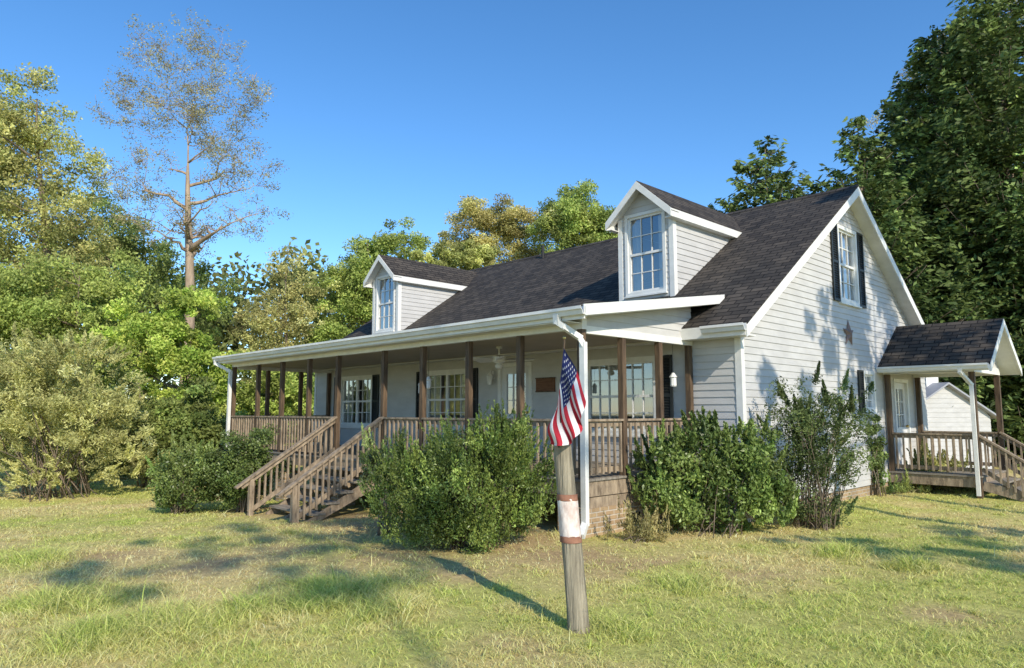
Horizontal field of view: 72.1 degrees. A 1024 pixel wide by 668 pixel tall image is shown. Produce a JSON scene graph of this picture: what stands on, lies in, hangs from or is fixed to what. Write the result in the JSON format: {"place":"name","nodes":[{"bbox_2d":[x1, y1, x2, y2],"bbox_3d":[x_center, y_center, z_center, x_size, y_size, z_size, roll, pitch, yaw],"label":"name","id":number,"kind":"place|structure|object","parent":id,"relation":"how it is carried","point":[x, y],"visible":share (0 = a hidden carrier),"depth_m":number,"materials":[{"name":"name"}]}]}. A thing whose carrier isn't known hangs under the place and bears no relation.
{"place":"outdoors","nodes":[
{"label":"outdoors","id":0,"kind":"place"},
{"bbox_2d":[0,444,1023,667],"bbox_3d":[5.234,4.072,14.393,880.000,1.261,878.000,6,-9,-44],"label":"ground","id":1,"kind":"structure","parent":0,"point":[357,509],"depth_m":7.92,"materials":[{"name":"green plant"}]},
{"bbox_2d":[0,62,120,454],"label":"tree","id":2,"kind":"object","parent":1,"relation":"on","point":[51,234],"visible":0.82,"depth_m":33.50,"materials":[{"name":"green plant"}]},
{"bbox_2d":[0,408,134,478],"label":"bush","id":3,"kind":"object","parent":1,"relation":"on","point":[101,464],"visible":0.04,"depth_m":23.91,"materials":[{"name":"green plant"}]},
{"bbox_2d":[0,246,165,403],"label":"tree","id":4,"kind":"object","parent":1,"relation":"on","point":[61,313],"visible":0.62,"depth_m":28.72,"materials":[{"name":"green plant"}]},
{"bbox_2d":[0,321,169,501],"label":"shrub","id":5,"kind":"object","parent":1,"relation":"on","point":[22,397],"visible":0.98,"depth_m":19.39,"materials":[{"name":"green plant"}]},
{"bbox_2d":[62,188,242,398],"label":"tree","id":6,"kind":"object","parent":1,"relation":"on","point":[163,268],"visible":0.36,"depth_m":42.08,"materials":[{"name":"green plant"}]},
{"bbox_2d":[101,386,208,487],"bbox_3d":[-11.363,3.255,22.395,3.152,3.265,3.186,6,-9,-44],"label":"tree","id":7,"kind":"object","parent":1,"relation":"on","point":[161,434],"visible":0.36,"depth_m":21.74,"materials":[{"name":"green plant"}]},
{"bbox_2d":[87,284,248,452],"bbox_3d":[-12.613,1.749,26.067,5.604,7.241,3.661,3,-7,-25],"label":"tree","id":8,"kind":"object","parent":1,"relation":"on","point":[154,338],"visible":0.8,"depth_m":25.55,"materials":[{"name":"green plant"}]},
{"bbox_2d":[82,6,289,391],"bbox_3d":[-17.507,-5.762,37.748,7.004,24.792,10.365,15,-16,-67],"label":"tree","id":9,"kind":"object","parent":1,"relation":"on","point":[191,249],"visible":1,"depth_m":38.12,"materials":[{"name":"brown plant"}]},
{"bbox_2d":[145,429,226,513],"bbox_3d":[-7.094,3.047,15.525,1.778,1.906,1.849,6,-9,-44],"label":"shrub","id":10,"kind":"object","parent":1,"relation":"on","point":[174,491],"visible":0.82,"depth_m":15.23,"materials":[{"name":"green plant"}]},
{"bbox_2d":[0,237,416,436],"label":"tree","id":11,"kind":"object","parent":1,"relation":"on","point":[226,341],"visible":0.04,"depth_m":53.14,"materials":[{"name":"green plant"}]},
{"bbox_2d":[154,376,277,461],"bbox_3d":[-9.320,3.055,22.348,3.800,3.564,2.277,1,-6,-13],"label":"tree","id":12,"kind":"object","parent":1,"relation":"on","point":[205,421],"visible":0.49,"depth_m":21.89,"materials":[{"name":"green plant"}]},
{"bbox_2d":[190,423,292,512],"bbox_3d":[-5.933,2.935,15.400,1.965,1.964,1.928,6,-9,-44],"label":"shrub","id":13,"kind":"object","parent":1,"relation":"on","point":[236,463],"visible":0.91,"depth_m":15.07,"materials":[{"name":"green plant"}]},
{"bbox_2d":[209,348,314,445],"bbox_3d":[-11.017,3.354,30.913,7.820,5.227,4.307,-1,-6,8],"label":"tree","id":14,"kind":"object","parent":1,"relation":"on","point":[245,393],"visible":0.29,"depth_m":29.84,"materials":[{"name":"green plant"}]},
{"bbox_2d":[227,245,327,403],"bbox_3d":[-13.405,0.937,40.142,5.207,11.978,5.274,6,-9,-44],"label":"tree","id":15,"kind":"object","parent":1,"relation":"on","point":[259,318],"visible":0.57,"depth_m":39.93,"materials":[{"name":"green plant"}]},
{"bbox_2d":[297,216,433,343],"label":"tree","id":16,"kind":"object","parent":1,"relation":"on","point":[351,302],"visible":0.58,"depth_m":41.78,"materials":[{"name":"green plant"}]},
{"bbox_2d":[356,422,431,535],"bbox_3d":[-1.813,2.353,11.399,1.372,1.849,0.832,-2,-7,17],"label":"shrub","id":17,"kind":"object","parent":1,"relation":"on","point":[370,442],"visible":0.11,"depth_m":11.36,"materials":[{"name":"green plant"}]},
{"bbox_2d":[408,238,500,269],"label":"tree","id":18,"kind":"object","parent":1,"relation":"on","point":[453,255],"visible":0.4,"depth_m":40.34,"materials":[{"name":"green plant"}]},
{"bbox_2d":[357,398,556,554],"bbox_3d":[-0.716,1.981,9.956,2.273,2.173,2.464,6,-9,-44],"label":"shrub","id":19,"kind":"object","parent":1,"relation":"on","point":[501,453],"visible":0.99,"depth_m":9.65,"materials":[{"name":"green plant"}]},
{"bbox_2d":[428,193,552,268],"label":"tree","id":20,"kind":"object","parent":1,"relation":"on","point":[503,228],"visible":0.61,"depth_m":48.04,"materials":[{"name":"green plant"}]},
{"bbox_2d":[524,178,617,252],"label":"tree","id":21,"kind":"object","parent":1,"relation":"on","point":[571,218],"visible":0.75,"depth_m":45.20,"materials":[{"name":"green plant"}]},
{"bbox_2d":[554,444,589,633],"bbox_3d":[0.530,1.797,6.241,0.320,1.752,0.197,0,-6,1],"label":"flag post","id":22,"kind":"object","parent":1,"relation":"on","point":[573,564],"visible":0.94,"depth_m":6.16,"materials":[{"name":"brown wood"}]},
{"bbox_2d":[558,336,565,447],"bbox_3d":[0.445,0.510,6.259,0.083,0.989,0.032,1,-6,-7],"label":"flagpole","id":23,"kind":"object","parent":22,"relation":"attached to","point":[564,337],"visible":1,"depth_m":6.30,"materials":[{"name":"brown wood"}]},
{"bbox_2d":[548,349,585,445],"bbox_3d":[0.485,0.548,6.207,0.343,0.861,0.120,0,-6,0],"label":"flag","id":24,"kind":"object","parent":23,"relation":"attached to","point":[568,429],"visible":1,"depth_m":6.21,"materials":[{"name":"multicoloured fabric"}]},
{"bbox_2d":[212,180,1023,538],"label":"house","id":25,"kind":"structure","parent":1,"relation":"on","point":[740,310],"depth_m":15.37,"materials":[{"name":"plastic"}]},
{"bbox_2d":[340,375,371,428],"bbox_3d":[-4.637,2.044,21.164,0.242,1.565,1.840,6,-9,-44],"label":"window","id":26,"kind":"structure","parent":25,"relation":"in","point":[349,380],"depth_m":21.32,"materials":[{"name":"clear glass"}]},
{"bbox_2d":[374,274,394,333],"bbox_3d":[-3.929,-0.939,22.129,0.239,1.835,1.080,6,-9,-44],"label":"window","id":27,"kind":"structure","parent":25,"relation":"in","point":[383,278],"depth_m":22.35,"materials":[{"name":"clear glass"}]},
{"bbox_2d":[427,371,431,388],"bbox_3d":[-1.704,0.699,14.400,0.139,0.840,0.139,-3,-7,23],"label":"hanging lantern","id":28,"kind":"object","parent":25,"relation":"hanging from","point":[429,379],"visible":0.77,"depth_m":14.32,"materials":[{"name":"white metal"}]},
{"bbox_2d":[426,368,464,430],"bbox_3d":[-1.645,1.704,18.074,0.242,1.565,1.850,6,-9,-44],"label":"window","id":29,"kind":"structure","parent":25,"relation":"in","point":[435,375],"depth_m":18.26,"materials":[{"name":"clear glass"}]},
{"bbox_2d":[464,346,534,368],"bbox_3d":[-0.276,0.483,14.181,1.411,0.460,1.376,6,-9,-44],"label":"ceiling fan","id":30,"kind":"object","parent":25,"relation":"hanging from","point":[498,359],"visible":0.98,"depth_m":14.05},
{"bbox_2d":[502,366,528,449],"bbox_3d":[0.083,1.769,16.207,0.110,2.027,0.934,6,-9,-44],"label":"door","id":31,"kind":"structure","parent":25,"relation":"in","point":[508,370],"depth_m":16.43,"materials":[{"name":"paint"}]},
{"bbox_2d":[535,377,555,391],"bbox_3d":[0.733,1.119,15.526,0.039,0.320,0.580,6,-9,-44],"label":"wooden sign","id":32,"kind":"object","parent":25,"relation":"attached to","point":[545,384],"visible":1,"depth_m":15.50,"materials":[{"name":"brown wood"}]},
{"bbox_2d":[588,356,655,437],"bbox_3d":[2.189,1.268,14.113,0.242,1.565,1.870,6,-9,-44],"label":"window","id":33,"kind":"structure","parent":25,"relation":"in","point":[602,373],"depth_m":14.25,"materials":[{"name":"clear glass"}]},
{"bbox_2d":[624,208,667,298],"bbox_3d":[2.894,-1.714,15.081,0.239,1.835,1.080,6,-9,-44],"label":"window","id":34,"kind":"structure","parent":25,"relation":"in","point":[632,223],"depth_m":15.24,"materials":[{"name":"clear glass"}]},
{"bbox_2d":[670,344,676,386],"bbox_3d":[2.934,0.531,12.834,0.139,0.850,0.139,-3,-7,23],"label":"hanging lantern","id":35,"kind":"object","parent":25,"relation":"hanging from","point":[673,381],"visible":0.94,"depth_m":12.76,"materials":[{"name":"white metal"}]},
{"bbox_2d":[843,322,853,343],"bbox_3d":[7.519,-0.040,15.647,0.609,0.579,0.080,6,-9,-44],"label":"barn star","id":36,"kind":"object","parent":25,"relation":"attached to","point":[848,331],"visible":1,"depth_m":15.60,"materials":[{"name":"metal"}]},
{"bbox_2d":[837,223,861,308],"bbox_3d":[7.572,-1.520,16.016,1.170,1.805,0.242,6,-9,-44],"label":"window","id":37,"kind":"structure","parent":25,"relation":"in","point":[855,302],"depth_m":16.25,"materials":[{"name":"clear glass"}]},
{"bbox_2d":[864,370,878,414],"bbox_3d":[8.217,1.360,16.324,0.760,1.005,0.242,6,-9,-44],"label":"window","id":38,"kind":"structure","parent":25,"relation":"in","point":[870,374],"depth_m":16.44,"materials":[{"name":"clear glass"}]},
{"bbox_2d":[895,383,908,464],"bbox_3d":[9.795,2.266,17.701,0.854,2.067,0.110,6,-9,-44],"label":"door","id":39,"kind":"structure","parent":25,"relation":"in","point":[900,388],"depth_m":17.82,"materials":[{"name":"paint"}]},
{"bbox_2d":[603,490,671,542],"bbox_3d":[1.817,2.702,10.345,0.975,0.780,0.487,1,-6,-5],"label":"shrub","id":40,"kind":"object","parent":1,"relation":"on","point":[638,530],"visible":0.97,"depth_m":10.33,"materials":[{"name":"green plant"}]},
{"bbox_2d":[625,405,800,538],"bbox_3d":[3.204,2.178,11.287,2.788,2.064,1.570,1,-6,-5],"label":"shrub","id":41,"kind":"object","parent":1,"relation":"on","point":[761,488],"visible":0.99,"depth_m":10.95,"materials":[{"name":"green plant"}]},
{"bbox_2d":[708,135,819,213],"bbox_3d":[14.101,-1.425,38.146,15.245,19.483,14.945,1,-6,-11],"label":"broadleaf tree","id":42,"kind":"object","parent":1,"relation":"on","point":[761,189],"visible":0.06,"depth_m":38.56,"materials":[{"name":"green plant"}]},
{"bbox_2d":[744,360,882,530],"bbox_3d":[4.987,1.840,11.721,2.131,2.819,1.647,-3,-7,26],"label":"shrub","id":43,"kind":"object","parent":1,"relation":"on","point":[800,418],"visible":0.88,"depth_m":11.57,"materials":[{"name":"green plant"}]},
{"bbox_2d":[865,408,888,495],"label":"shrub","id":44,"kind":"object","parent":1,"relation":"on","point":[877,473],"visible":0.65,"depth_m":15.94,"materials":[{"name":"green plant"}]},
{"bbox_2d":[850,97,940,304],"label":"broadleaf tree","id":45,"kind":"object","parent":1,"relation":"on","point":[885,105],"visible":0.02,"depth_m":45.62,"materials":[{"name":"green plant"}]},
{"bbox_2d":[880,468,931,493],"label":"shrub","id":46,"kind":"object","parent":1,"relation":"on","point":[901,488],"visible":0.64,"depth_m":16.21,"materials":[{"name":"green plant"}]},
{"bbox_2d":[806,115,1017,422],"bbox_3d":[18.683,-2.098,37.563,13.061,20.034,12.929,6,-9,-44],"label":"conifer","id":47,"kind":"object","parent":1,"relation":"on","point":[876,192],"visible":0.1,"depth_m":35.97,"materials":[{"name":"green plant"}]},
{"bbox_2d":[902,438,975,491],"bbox_3d":[10.185,3.128,16.756,1.547,1.316,1.106,-4,-7,30],"label":"shrub","id":48,"kind":"object","parent":1,"relation":"on","point":[936,463],"visible":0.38,"depth_m":16.69,"materials":[{"name":"green plant"}]},
{"bbox_2d":[858,25,1023,460],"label":"broadleaf tree","id":49,"kind":"object","parent":1,"relation":"on","point":[911,94],"visible":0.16,"depth_m":38.53,"materials":[{"name":"green plant"}]},
{"bbox_2d":[865,0,1023,134],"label":"tree","id":50,"kind":"object","parent":1,"relation":"on","point":[876,117],"visible":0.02,"depth_m":52.19,"materials":[{"name":"green plant"}]},
{"bbox_2d":[893,0,1023,465],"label":"broadleaf tree","id":51,"kind":"object","parent":1,"relation":"on","point":[993,62],"visible":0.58,"depth_m":35.62,"materials":[{"name":"green plant"}]},
{"bbox_2d":[925,377,995,468],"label":"shed","id":52,"kind":"structure","parent":1,"relation":"on","point":[942,399],"depth_m":29.88,"materials":[{"name":"plastic"}]},
{"bbox_2d":[907,6,1023,444],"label":"broadleaf tree","id":53,"kind":"object","parent":1,"relation":"on","point":[1005,70],"depth_m":48.69,"materials":[{"name":"green plant"}]},
{"bbox_2d":[954,467,1002,490],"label":"shrub","id":54,"kind":"object","parent":1,"relation":"on","point":[969,488],"visible":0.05,"depth_m":16.69,"materials":[{"name":"green plant"}]},
{"bbox_2d":[0,0,1023,410],"label":"sky","id":55,"kind":"structure","parent":0,"point":[381,110],"materials":[{"name":"blue"}]}
]}

